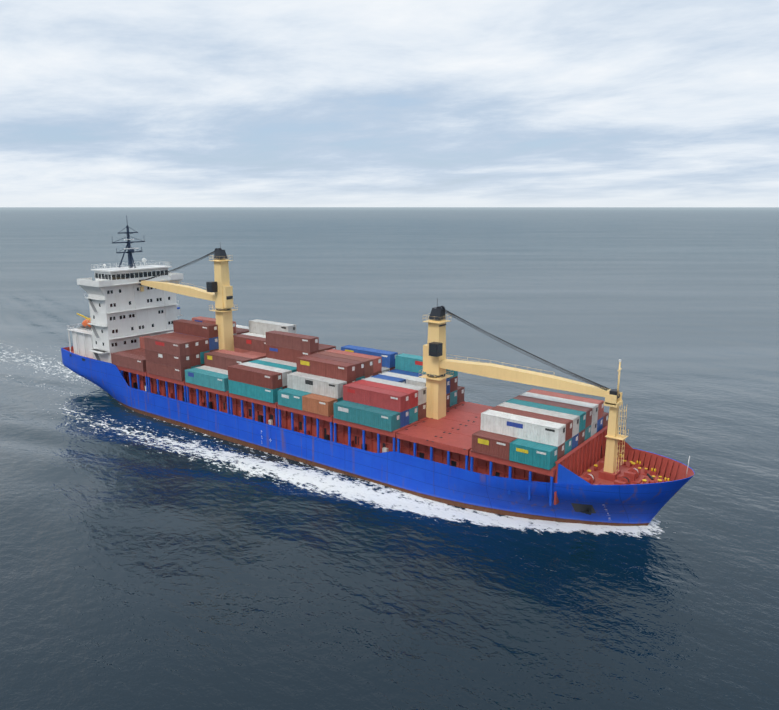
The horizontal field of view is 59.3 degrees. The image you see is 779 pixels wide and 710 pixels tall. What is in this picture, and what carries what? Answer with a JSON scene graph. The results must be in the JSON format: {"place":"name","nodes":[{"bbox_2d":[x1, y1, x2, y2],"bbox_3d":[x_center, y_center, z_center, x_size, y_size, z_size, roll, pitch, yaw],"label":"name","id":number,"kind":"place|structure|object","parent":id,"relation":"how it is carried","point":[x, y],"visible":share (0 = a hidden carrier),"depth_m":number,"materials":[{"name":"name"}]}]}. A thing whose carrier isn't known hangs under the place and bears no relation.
{"place":"outdoors","nodes":[
{"label":"outdoors","id":0,"kind":"place"},
{"bbox_2d":[116,365,555,505],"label":"deck","id":1,"kind":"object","parent":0,"point":[447,439],"visible":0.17,"depth_m":115.47,"materials":[{"name":"red metal"}]},
{"bbox_2d":[111,316,608,469],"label":"containers","id":2,"kind":"object","parent":1,"relation":"on","point":[284,364],"visible":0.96,"depth_m":122.48,"materials":[{"name":"metal"}]},
{"bbox_2d":[0,207,778,709],"bbox_3d":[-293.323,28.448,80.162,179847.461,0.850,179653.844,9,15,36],"label":"sea","id":3,"kind":"structure","parent":0,"point":[148,563],"depth_m":104.83,"materials":[{"name":"liquid"}]},
{"bbox_2d":[61,346,694,525],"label":"ship hull","id":4,"kind":"object","parent":3,"relation":"in","point":[635,505],"visible":0.48,"depth_m":106.64,"materials":[{"name":"blue metal"}]},
{"bbox_2d":[67,215,182,362],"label":"ship superstructure","id":5,"kind":"object","parent":4,"relation":"on","point":[126,313],"visible":0.85,"depth_m":161.61,"materials":[{"name":"white metal"}]},
{"bbox_2d":[69,350,663,484],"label":"ship decks","id":6,"kind":"object","parent":4,"relation":"attached to","point":[623,469],"visible":0.02,"depth_m":102.55,"materials":[{"name":"red metal"}]},
{"bbox_2d":[139,246,236,350],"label":"crane","id":7,"kind":"object","parent":6,"relation":"on","point":[222,289],"visible":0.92,"depth_m":145.51,"materials":[{"name":"metal"}]},
{"bbox_2d":[419,298,619,419],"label":"crane","id":8,"kind":"object","parent":6,"relation":"on","point":[436,363],"visible":0.96,"depth_m":111.49,"materials":[{"name":"metal"}]},
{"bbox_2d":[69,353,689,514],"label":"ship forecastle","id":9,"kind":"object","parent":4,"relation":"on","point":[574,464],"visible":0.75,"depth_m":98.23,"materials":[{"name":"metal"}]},
{"bbox_2d":[0,0,778,206],"label":"sky","id":10,"kind":"structure","parent":0,"point":[104,103],"materials":[{"name":"white"}]}
]}

